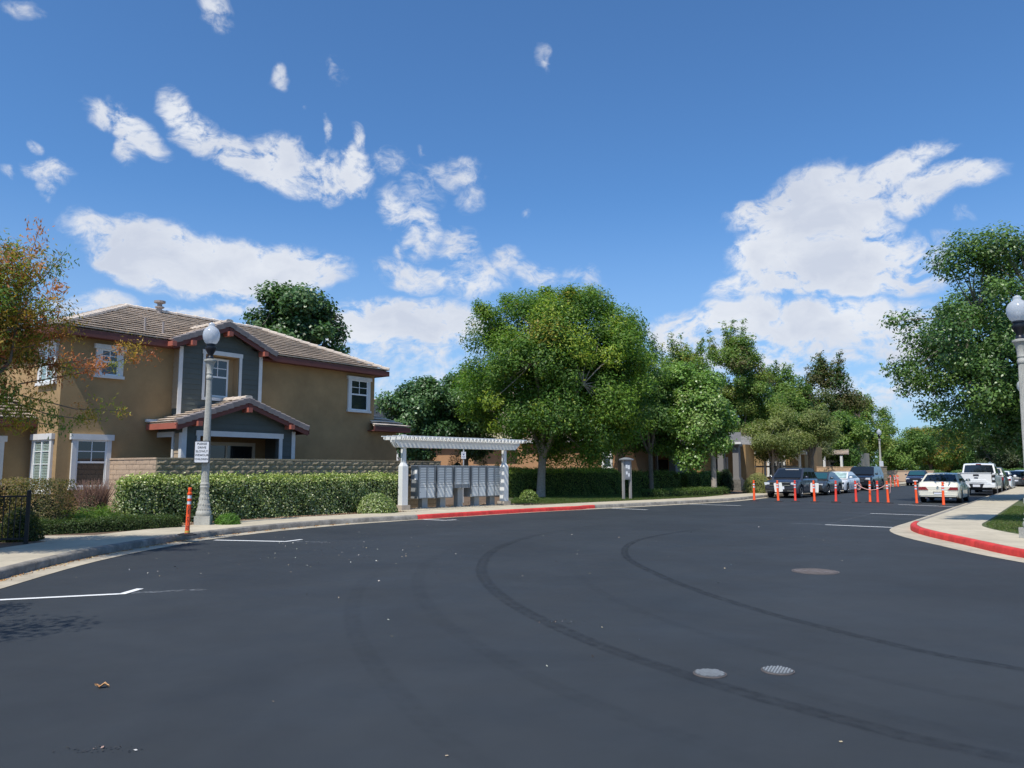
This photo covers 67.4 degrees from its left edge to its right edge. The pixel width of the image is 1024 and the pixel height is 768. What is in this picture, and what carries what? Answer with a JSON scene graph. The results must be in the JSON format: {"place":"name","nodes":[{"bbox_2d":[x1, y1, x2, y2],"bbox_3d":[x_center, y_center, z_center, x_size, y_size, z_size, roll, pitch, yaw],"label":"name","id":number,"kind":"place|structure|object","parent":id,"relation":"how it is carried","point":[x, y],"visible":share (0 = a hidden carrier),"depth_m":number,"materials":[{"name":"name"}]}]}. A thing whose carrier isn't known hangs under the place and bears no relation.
{"place":"outdoors","nodes":[
{"label":"outdoors","id":0,"kind":"place"},
{"bbox_2d":[0,482,905,566],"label":"pavement","id":1,"kind":"structure","parent":0,"point":[11,555],"depth_m":18.03,"materials":[{"name":"concrete"}]},
{"bbox_2d":[177,487,196,535],"bbox_3d":[-7.200,2.830,17.072,0.370,1.050,0.370,-1,-6,5],"label":"delineator post","id":2,"kind":"object","parent":1,"relation":"on","point":[187,523],"visible":1,"depth_m":17.03,"materials":[{"name":"orange plastic"}]},
{"bbox_2d":[194,321,219,524],"bbox_3d":[-8.150,1.027,20.562,0.444,5.620,0.444,1,-6,-10],"label":"street lamp","id":3,"kind":"object","parent":1,"relation":"on","point":[211,338],"visible":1,"depth_m":20.50,"materials":[{"name":"concrete"}]},
{"bbox_2d":[194,441,209,462],"bbox_3d":[-8.199,1.800,20.319,0.385,0.590,0.112,1,-6,-12],"label":"street sign","id":4,"kind":"object","parent":3,"relation":"attached to","point":[201,451],"visible":1,"depth_m":20.27,"materials":[{"name":"grey metal"}]},
{"bbox_2d":[212,512,241,524],"bbox_3d":[-7.585,3.638,20.472,0.833,0.486,0.770,0,-6,0],"label":"grass tuft","id":5,"kind":"object","parent":1,"relation":"on","point":[227,518],"visible":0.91,"depth_m":20.31,"materials":[{"name":"green plant"}]},
{"bbox_2d":[876,429,880,460],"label":"street lamp","id":6,"kind":"object","parent":1,"relation":"on","point":[878,432],"visible":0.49,"depth_m":74.94,"materials":[{"name":"metal"}]},
{"bbox_2d":[0,481,905,547],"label":"planting bed","id":7,"kind":"object","parent":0,"point":[449,501],"visible":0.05,"depth_m":24.52,"materials":[{"name":"soil"}]},
{"bbox_2d":[0,490,31,543],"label":"iron railing","id":8,"kind":"object","parent":7,"relation":"on","point":[27,517],"visible":0.96,"depth_m":15.19,"materials":[{"name":"black metal"}]},
{"bbox_2d":[0,477,35,529],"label":"hedge","id":9,"kind":"object","parent":7,"relation":"on","point":[4,490],"visible":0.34,"depth_m":18.33,"materials":[{"name":"green plant"}]},
{"bbox_2d":[0,507,44,542],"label":"shrub","id":10,"kind":"object","parent":7,"relation":"on","point":[33,527],"visible":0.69,"depth_m":15.71,"materials":[{"name":"green plant"}]},
{"bbox_2d":[4,477,78,528],"bbox_3d":[-11.085,2.978,18.114,1.223,1.586,1.090,0,-6,0],"label":"shrub","id":11,"kind":"object","parent":7,"relation":"on","point":[45,505],"visible":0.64,"depth_m":17.93,"materials":[{"name":"green plant"}]},
{"bbox_2d":[37,535,91,541],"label":"path","id":12,"kind":"structure","parent":7,"relation":"on","point":[49,538],"depth_m":16.48,"materials":[{"name":"concrete"}]},
{"bbox_2d":[0,215,161,440],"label":"pistache tree","id":13,"kind":"object","parent":7,"relation":"on","point":[18,318],"visible":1,"depth_m":13.94,"materials":[{"name":"green plant"}]},
{"bbox_2d":[59,503,120,519],"bbox_3d":[-10.866,3.278,18.860,1.430,0.823,2.462,-6,-9,44],"label":"shrub","id":14,"kind":"object","parent":7,"relation":"on","point":[96,513],"visible":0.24,"depth_m":19.03,"materials":[{"name":"green plant"}]},
{"bbox_2d":[69,478,116,514],"bbox_3d":[-11.399,3.214,20.785,1.311,1.340,0.971,0,-6,0],"label":"shrub","id":15,"kind":"object","parent":7,"relation":"on","point":[90,497],"visible":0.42,"depth_m":20.66,"materials":[{"name":"brown plant"}]},
{"bbox_2d":[31,513,183,534],"bbox_3d":[-9.772,3.345,18.426,1.078,0.460,3.622,-6,-9,44],"label":"hedge","id":16,"kind":"object","parent":7,"relation":"on","point":[107,523],"visible":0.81,"depth_m":18.20,"materials":[{"name":"green plant"}]},
{"bbox_2d":[107,457,162,512],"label":"block wall","id":17,"kind":"structure","parent":7,"relation":"on","point":[119,467],"depth_m":22.42,"materials":[{"name":"brown brick"}]},
{"bbox_2d":[0,300,410,513],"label":"house","id":18,"kind":"structure","parent":7,"relation":"on","point":[276,395],"depth_m":24.96,"materials":[{"name":"beige paint"}]},
{"bbox_2d":[0,436,7,484],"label":"window","id":19,"kind":"structure","parent":18,"relation":"in","point":[3,439],"depth_m":22.29,"materials":[{"name":"white plastic"}]},
{"bbox_2d":[29,433,54,493],"bbox_3d":[-13.725,2.322,22.346,1.420,1.740,0.109,-5,-8,36],"label":"window","id":20,"kind":"structure","parent":18,"relation":"in","point":[41,459],"depth_m":22.36,"materials":[{"name":"white plastic"}]},
{"bbox_2d":[35,339,59,386],"bbox_3d":[-13.724,-0.615,22.674,1.260,1.310,0.109,-5,-8,36],"label":"window","id":21,"kind":"structure","parent":18,"relation":"in","point":[56,345],"depth_m":22.65,"materials":[{"name":"white plastic"}]},
{"bbox_2d":[67,433,114,489],"bbox_3d":[-12.390,2.292,22.617,0.109,1.620,1.240,-5,-8,36],"label":"window","id":22,"kind":"structure","parent":18,"relation":"in","point":[90,453],"depth_m":22.61,"materials":[{"name":"white plastic"}]},
{"bbox_2d":[93,343,126,379],"bbox_3d":[-12.170,-0.672,23.243,0.109,1.010,0.940,-5,-8,36],"label":"window","id":23,"kind":"structure","parent":18,"relation":"in","point":[102,348],"depth_m":23.23,"materials":[{"name":"white plastic"}]},
{"bbox_2d":[205,357,228,397],"bbox_3d":[-10.029,-0.166,26.124,0.079,1.400,0.820,-5,-8,36],"label":"window","id":24,"kind":"structure","parent":18,"relation":"in","point":[221,366],"depth_m":26.22,"materials":[{"name":"glass"}]},
{"bbox_2d":[210,442,254,458],"bbox_3d":[-9.759,3.245,26.122,0.068,2.520,2.240,-5,-8,36],"label":"window","id":25,"kind":"structure","parent":18,"relation":"in","point":[217,449],"depth_m":26.41,"materials":[{"name":"beige glass"}]},
{"bbox_2d":[346,375,371,412],"bbox_3d":[-6.204,0.437,31.232,0.109,1.450,1.300,-5,-8,36],"label":"window","id":26,"kind":"structure","parent":18,"relation":"in","point":[359,388],"depth_m":31.22,"materials":[{"name":"white plastic"}]},
{"bbox_2d":[110,470,408,522],"bbox_3d":[-7.210,3.476,24.279,1.034,1.522,10.714,-5,-8,36],"label":"hedge","id":27,"kind":"object","parent":7,"relation":"on","point":[261,495],"visible":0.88,"depth_m":23.09,"materials":[{"name":"green plant"}]},
{"bbox_2d":[239,279,353,356],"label":"pear tree","id":28,"kind":"object","parent":7,"relation":"on","point":[303,313],"visible":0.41,"depth_m":55.76,"materials":[{"name":"green plant"}]},
{"bbox_2d":[153,457,440,507],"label":"block wall","id":29,"kind":"structure","parent":7,"relation":"on","point":[189,466],"depth_m":25.01,"materials":[{"name":"brown"}]},
{"bbox_2d":[181,503,541,525],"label":"wood chips","id":30,"kind":"object","parent":7,"relation":"on","point":[365,513],"visible":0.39,"depth_m":25.39,"materials":[{"name":"brown wood"}]},
{"bbox_2d":[357,492,398,513],"bbox_3d":[-4.549,4.051,25.984,1.432,0.783,1.232,0,-6,0],"label":"shrub","id":31,"kind":"object","parent":7,"relation":"on","point":[378,503],"visible":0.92,"depth_m":25.67,"materials":[{"name":"green plant"}]},
{"bbox_2d":[374,399,431,460],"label":"house","id":32,"kind":"structure","parent":7,"relation":"on","point":[379,414],"depth_m":60.65,"materials":[{"name":"grey"}]},
{"bbox_2d":[374,375,460,460],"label":"pear tree","id":33,"kind":"object","parent":7,"relation":"on","point":[416,408],"visible":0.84,"depth_m":42.38,"materials":[{"name":"green plant"}]},
{"bbox_2d":[448,449,468,493],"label":"shrub","id":34,"kind":"object","parent":7,"relation":"on","point":[457,460],"visible":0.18,"depth_m":47.16,"materials":[{"name":"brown plant"}]},
{"bbox_2d":[396,505,525,511],"bbox_3d":[-1.917,4.809,29.394,1.513,0.174,6.155,-6,-9,43],"label":"mail pad","id":35,"kind":"object","parent":7,"relation":"on","point":[439,508],"visible":0.31,"depth_m":29.28,"materials":[{"name":"concrete"}]},
{"bbox_2d":[411,465,435,507],"bbox_3d":[-3.371,3.879,29.058,0.812,1.600,0.510,6,-9,-45],"label":"cluster mailbox","id":36,"kind":"object","parent":35,"relation":"on","point":[423,483],"visible":1,"depth_m":28.88,"materials":[{"name":"grey metal"}]},
{"bbox_2d":[429,465,452,506],"bbox_3d":[-2.746,3.948,29.679,0.510,1.600,0.804,-6,-9,45],"label":"cluster mailbox","id":37,"kind":"object","parent":35,"relation":"on","point":[444,483],"visible":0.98,"depth_m":29.52,"materials":[{"name":"grey metal"}]},
{"bbox_2d":[381,435,526,509],"bbox_3d":[-2.063,3.439,29.618,6.520,2.798,1.240,6,-9,-45],"label":"mail shelter","id":38,"kind":"object","parent":35,"relation":"on","point":[403,442],"visible":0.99,"depth_m":28.93,"materials":[{"name":"concrete"}]},
{"bbox_2d":[446,465,469,506],"bbox_3d":[-2.123,4.016,30.297,0.804,1.600,0.510,6,-9,-45],"label":"cluster mailbox","id":39,"kind":"object","parent":35,"relation":"on","point":[461,477],"visible":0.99,"depth_m":30.15,"materials":[{"name":"grey metal"}]},
{"bbox_2d":[463,465,485,505],"bbox_3d":[-1.501,4.085,30.916,0.510,1.600,0.804,-6,-9,45],"label":"cluster mailbox","id":40,"kind":"object","parent":35,"relation":"on","point":[475,491],"visible":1,"depth_m":30.73,"materials":[{"name":"grey metal"}]},
{"bbox_2d":[484,466,499,504],"bbox_3d":[-0.893,4.152,31.520,0.804,1.600,0.510,6,-9,-45],"label":"cluster mailbox","id":41,"kind":"object","parent":35,"relation":"on","point":[492,482],"visible":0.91,"depth_m":31.33,"materials":[{"name":"grey metal"}]},
{"bbox_2d":[438,363,501,465],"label":"pear tree","id":42,"kind":"object","parent":7,"relation":"on","point":[468,430],"visible":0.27,"depth_m":44.09,"materials":[{"name":"green plant"}]},
{"bbox_2d":[519,489,539,501],"bbox_3d":[0.801,5.073,34.653,0.963,0.668,0.932,0,-6,0],"label":"shrub","id":43,"kind":"object","parent":7,"relation":"on","point":[527,495],"visible":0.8,"depth_m":34.42,"materials":[{"name":"green plant"}]},
{"bbox_2d":[431,396,691,473],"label":"house","id":44,"kind":"structure","parent":7,"relation":"on","point":[639,462],"depth_m":53.29,"materials":[{"name":"brown paint"}]},
{"bbox_2d":[658,460,667,472],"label":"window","id":45,"kind":"structure","parent":44,"relation":"in","point":[662,464],"depth_m":53.29,"materials":[{"name":"grey glass"}]},
{"bbox_2d":[508,465,621,497],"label":"hedge","id":46,"kind":"object","parent":7,"relation":"on","point":[573,481],"visible":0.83,"depth_m":42.31,"materials":[{"name":"green plant"}]},
{"bbox_2d":[619,457,633,498],"bbox_3d":[5.620,4.667,37.615,0.680,2.130,0.320,4,-7,-32],"label":"notice board","id":47,"kind":"object","parent":7,"relation":"on","point":[626,471],"visible":0.92,"depth_m":37.56,"materials":[{"name":"grey"}]},
{"bbox_2d":[613,333,685,490],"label":"ash tree","id":48,"kind":"object","parent":7,"relation":"on","point":[655,433],"visible":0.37,"depth_m":45.78,"materials":[{"name":"green plant"}]},
{"bbox_2d":[620,468,681,493],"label":"hedge","id":49,"kind":"object","parent":7,"relation":"on","point":[664,479],"visible":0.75,"depth_m":46.25,"materials":[{"name":"green plant"}]},
{"bbox_2d":[656,332,720,382],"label":"ash tree","id":50,"kind":"object","parent":7,"relation":"on","point":[687,355],"visible":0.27,"depth_m":61.18,"materials":[{"name":"green plant"}]},
{"bbox_2d":[651,361,740,487],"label":"pear tree","id":51,"kind":"object","parent":7,"relation":"on","point":[707,419],"visible":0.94,"depth_m":45.46,"materials":[{"name":"green plant"}]},
{"bbox_2d":[678,469,721,488],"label":"hedge","id":52,"kind":"object","parent":7,"relation":"on","point":[695,479],"visible":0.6,"depth_m":48.70,"materials":[{"name":"green plant"}]},
{"bbox_2d":[718,468,733,491],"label":"shrub","id":53,"kind":"object","parent":7,"relation":"on","point":[727,479],"visible":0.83,"depth_m":49.83,"materials":[{"name":"green plant"}]},
{"bbox_2d":[705,318,792,435],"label":"ash tree","id":54,"kind":"object","parent":7,"relation":"on","point":[747,396],"visible":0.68,"depth_m":65.98,"materials":[{"name":"green plant"}]},
{"bbox_2d":[741,472,767,492],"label":"shrub","id":55,"kind":"object","parent":7,"relation":"on","point":[759,485],"visible":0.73,"depth_m":47.43,"materials":[{"name":"green plant"}]},
{"bbox_2d":[694,432,821,490],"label":"house","id":56,"kind":"structure","parent":7,"relation":"on","point":[739,463],"depth_m":56.48,"materials":[{"name":"yellow paint"}]},
{"bbox_2d":[767,458,785,476],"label":"window","id":57,"kind":"structure","parent":56,"relation":"in","point":[769,473],"depth_m":61.23,"materials":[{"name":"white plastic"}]},
{"bbox_2d":[754,450,806,479],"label":"trellis","id":58,"kind":"object","parent":7,"relation":"on","point":[782,466],"visible":0.24,"depth_m":57.88,"materials":[{"name":"beige wood"}]},
{"bbox_2d":[741,402,820,475],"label":"olive tree","id":59,"kind":"object","parent":7,"relation":"on","point":[776,438],"visible":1,"depth_m":56.51,"materials":[{"name":"green plant"}]},
{"bbox_2d":[753,360,815,422],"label":"ash tree","id":60,"kind":"object","parent":7,"relation":"on","point":[783,387],"visible":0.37,"depth_m":75.76,"materials":[{"name":"green plant"}]},
{"bbox_2d":[788,400,844,469],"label":"olive tree","id":61,"kind":"object","parent":7,"relation":"on","point":[816,422],"visible":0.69,"depth_m":57.20,"materials":[{"name":"green plant"}]},
{"bbox_2d":[817,439,835,462],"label":"olive tree","id":62,"kind":"object","parent":7,"relation":"on","point":[826,451],"visible":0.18,"depth_m":65.84,"materials":[{"name":"green plant"}]},
{"bbox_2d":[797,349,872,453],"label":"ash tree","id":63,"kind":"object","parent":7,"relation":"on","point":[823,376],"visible":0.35,"depth_m":77.90,"materials":[{"name":"green plant"}]},
{"bbox_2d":[817,468,853,489],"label":"block wall","id":64,"kind":"structure","parent":7,"relation":"on","point":[832,469],"depth_m":61.54,"materials":[{"name":"brown concrete"}]},
{"bbox_2d":[822,448,869,467],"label":"house","id":65,"kind":"structure","parent":7,"relation":"on","point":[828,464],"depth_m":72.27,"materials":[{"name":"beige"}]},
{"bbox_2d":[826,410,874,467],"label":"ash tree","id":66,"kind":"object","parent":7,"relation":"on","point":[854,431],"visible":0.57,"depth_m":71.20,"materials":[{"name":"green plant"}]},
{"bbox_2d":[843,391,900,464],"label":"ash tree","id":67,"kind":"object","parent":7,"relation":"on","point":[884,425],"visible":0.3,"depth_m":89.89,"materials":[{"name":"green plant"}]},
{"bbox_2d":[874,427,940,470],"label":"maple tree","id":68,"kind":"object","parent":7,"relation":"on","point":[911,449],"visible":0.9,"depth_m":109.50,"materials":[{"name":"green plant"}]},
{"bbox_2d":[887,471,932,480],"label":"boundary wall","id":69,"kind":"structure","parent":7,"relation":"on","point":[902,476],"depth_m":94.24,"materials":[{"name":"beige concrete"}]},
{"bbox_2d":[910,425,972,470],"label":"maple tree","id":70,"kind":"object","parent":7,"relation":"on","point":[944,462],"visible":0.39,"depth_m":116.35,"materials":[{"name":"green plant"}]},
{"bbox_2d":[901,416,985,472],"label":"maple tree","id":71,"kind":"object","parent":7,"relation":"on","point":[960,464],"visible":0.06,"depth_m":131.71,"materials":[{"name":"green plant"}]},
{"bbox_2d":[0,484,1023,767],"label":"road","id":72,"kind":"structure","parent":0,"point":[282,650],"depth_m":6.98,"materials":[{"name":"black asphalt"}]},
{"bbox_2d":[0,593,118,599],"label":"parking line marking","id":73,"kind":"object","parent":72,"relation":"on","point":[59,596],"visible":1,"depth_m":9.69,"materials":[{"name":"white paint"}]},
{"bbox_2d":[0,483,909,578],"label":"kerb","id":74,"kind":"structure","parent":72,"relation":"on","point":[20,568],"depth_m":20.14,"materials":[{"name":"concrete"}]},
{"bbox_2d":[0,484,913,588],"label":"gutter","id":75,"kind":"object","parent":72,"relation":"on","point":[7,582],"depth_m":14.70,"materials":[{"name":"beige concrete"}]},
{"bbox_2d":[693,668,726,677],"bbox_3d":[1.555,2.272,6.036,0.257,0.017,0.257,-6,-8,41],"label":"manhole cover","id":76,"kind":"object","parent":72,"relation":"on","point":[709,673],"visible":1,"depth_m":6.00,"materials":[{"name":"metal"}]},
{"bbox_2d":[761,666,794,674],"bbox_3d":[2.120,2.282,6.125,0.257,0.017,0.257,-3,-7,27],"label":"manhole cover","id":77,"kind":"object","parent":72,"relation":"on","point":[777,670],"visible":1,"depth_m":6.09,"materials":[{"name":"metal"}]},
{"bbox_2d":[774,480,782,501],"bbox_3d":[13.352,5.367,38.541,0.436,1.051,0.425,-3,-7,22],"label":"delineator post","id":78,"kind":"object","parent":72,"relation":"on","point":[778,488],"visible":1,"depth_m":38.60,"materials":[{"name":"orange plastic"}]},
{"bbox_2d":[764,467,817,497],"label":"suv","id":79,"kind":"object","parent":72,"relation":"on","point":[804,478],"visible":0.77,"depth_m":43.92,"materials":[{"name":"grey paint"}]},
{"bbox_2d":[810,481,818,501],"bbox_3d":[14.895,5.288,37.846,0.431,1.049,0.425,-3,-7,22],"label":"delineator post","id":80,"kind":"object","parent":72,"relation":"on","point":[814,487],"visible":1,"depth_m":37.91,"materials":[{"name":"plastic"}]},
{"bbox_2d":[791,568,839,574],"bbox_3d":[4.770,2.944,12.079,0.708,0.016,0.708,0,-6,0],"label":"manhole cover","id":81,"kind":"object","parent":72,"relation":"on","point":[816,571],"visible":1,"depth_m":12.01,"materials":[{"name":"metal"}]},
{"bbox_2d":[815,471,841,494],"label":"sedan","id":82,"kind":"object","parent":72,"relation":"on","point":[826,481],"visible":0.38,"depth_m":48.42,"materials":[{"name":"grey paint"}]},
{"bbox_2d":[820,471,859,492],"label":"sedan","id":83,"kind":"object","parent":72,"relation":"on","point":[848,478],"visible":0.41,"depth_m":52.85,"materials":[{"name":"white paint"}]},
{"bbox_2d":[850,466,883,490],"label":"suv","id":84,"kind":"object","parent":72,"relation":"on","point":[866,474],"visible":0.64,"depth_m":59.37,"materials":[{"name":"black paint"}]},
{"bbox_2d":[852,466,886,489],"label":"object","id":85,"kind":"structure","parent":72,"relation":"on","point":[884,469],"depth_m":62.42,"materials":[{"name":"grey"}]},
{"bbox_2d":[905,470,926,485],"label":"sedan","id":86,"kind":"object","parent":72,"relation":"on","point":[917,476],"visible":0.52,"depth_m":75.69,"materials":[{"name":"blue paint"}]},
{"bbox_2d":[938,482,948,505],"bbox_3d":[19.009,4.846,33.872,0.425,1.048,0.425,3,-7,-28],"label":"delineator post","id":87,"kind":"object","parent":72,"relation":"on","point":[943,494],"visible":1,"depth_m":33.83,"materials":[{"name":"orange plastic"}]},
{"bbox_2d":[918,473,969,502],"bbox_3d":[21.721,5.175,38.575,2.128,1.434,4.998,-5,-8,36],"label":"sedan","id":88,"kind":"object","parent":72,"relation":"on","point":[956,486],"visible":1,"depth_m":36.95,"materials":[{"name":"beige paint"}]},
{"bbox_2d":[890,486,1023,562],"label":"gutter","id":89,"kind":"object","parent":72,"relation":"on","point":[903,530],"visible":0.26,"depth_m":17.01,"materials":[{"name":"concrete"}]},
{"bbox_2d":[910,486,1023,557],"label":"kerb","id":90,"kind":"structure","parent":72,"relation":"on","point":[989,546],"depth_m":16.38,"materials":[{"name":"red paint"}]},
{"bbox_2d":[959,463,1002,494],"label":"pickup truck","id":91,"kind":"object","parent":72,"relation":"on","point":[983,476],"visible":0.74,"depth_m":47.05,"materials":[{"name":"white paint"}]},
{"bbox_2d":[975,467,1009,491],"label":"suv","id":92,"kind":"object","parent":72,"relation":"on","point":[1005,483],"visible":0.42,"depth_m":52.98,"materials":[{"name":"white paint"}]},
{"bbox_2d":[973,437,1020,470],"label":"maple tree","id":93,"kind":"object","parent":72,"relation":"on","point":[1002,461],"visible":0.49,"depth_m":124.76,"materials":[{"name":"green plant"}]},
{"bbox_2d":[1005,471,1015,488],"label":"sedan","id":94,"kind":"object","parent":72,"relation":"on","point":[1011,482],"visible":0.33,"depth_m":58.49,"materials":[{"name":"white paint"}]},
{"bbox_2d":[1010,471,1023,485],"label":"sedan","id":95,"kind":"object","parent":72,"relation":"on","point":[1019,479],"visible":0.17,"depth_m":64.43,"materials":[{"name":"grey paint"}]},
{"bbox_2d":[0,0,1023,469],"label":"sky","id":96,"kind":"structure","parent":0,"point":[789,168],"materials":[{"name":"blue"}]},
{"bbox_2d":[917,486,1023,548],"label":"pavement","id":97,"kind":"structure","parent":0,"point":[968,520],"depth_m":21.89,"materials":[{"name":"concrete"}]},
{"bbox_2d":[1006,291,1023,537],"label":"street lamp","id":98,"kind":"object","parent":97,"relation":"on","point":[1015,311],"visible":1,"depth_m":16.56,"materials":[{"name":"concrete"}]},
{"bbox_2d":[982,498,1023,533],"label":"lawn","id":99,"kind":"structure","parent":0,"point":[1019,503],"depth_m":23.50,"materials":[{"name":"plant"}]},
{"bbox_2d":[879,220,1023,457],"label":"cottonwood tree","id":100,"kind":"object","parent":99,"relation":"on","point":[986,369],"visible":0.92,"depth_m":36.27,"materials":[{"name":"green plant"}]},
{"label":"ground","id":101,"kind":"structure","parent":0,"visible":0},
{"bbox_2d":[870,447,1005,470],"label":"wood","id":102,"kind":"object","parent":101,"relation":"on","point":[874,464],"depth_m":180.71,"materials":[{"name":"green plant"}]},
{"bbox_2d":[1007,453,1023,467],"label":"maple tree","id":103,"kind":"object","parent":101,"relation":"on","point":[1017,461],"visible":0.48,"depth_m":121.83,"materials":[{"name":"green plant"}]},
{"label":"lawn","id":104,"kind":"structure","parent":0,"visible":0},
{"bbox_2d":[449,282,659,496],"bbox_3d":[2.230,0.279,40.215,11.338,11.428,8.764,0,-6,0],"label":"ash tree","id":105,"kind":"object","parent":104,"relation":"on","point":[582,387],"visible":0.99,"depth_m":38.59,"materials":[{"name":"green plant"}]},
{"bbox_2d":[511,493,722,503],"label":"grass","id":106,"kind":"structure","parent":104,"relation":"on","point":[560,499],"depth_m":37.76,"materials":[{"name":"green plant"}]},
{"bbox_2d":[638,485,730,496],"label":"hedge","id":107,"kind":"object","parent":104,"relation":"on","point":[687,491],"visible":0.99,"depth_m":41.52,"materials":[{"name":"green plant"}]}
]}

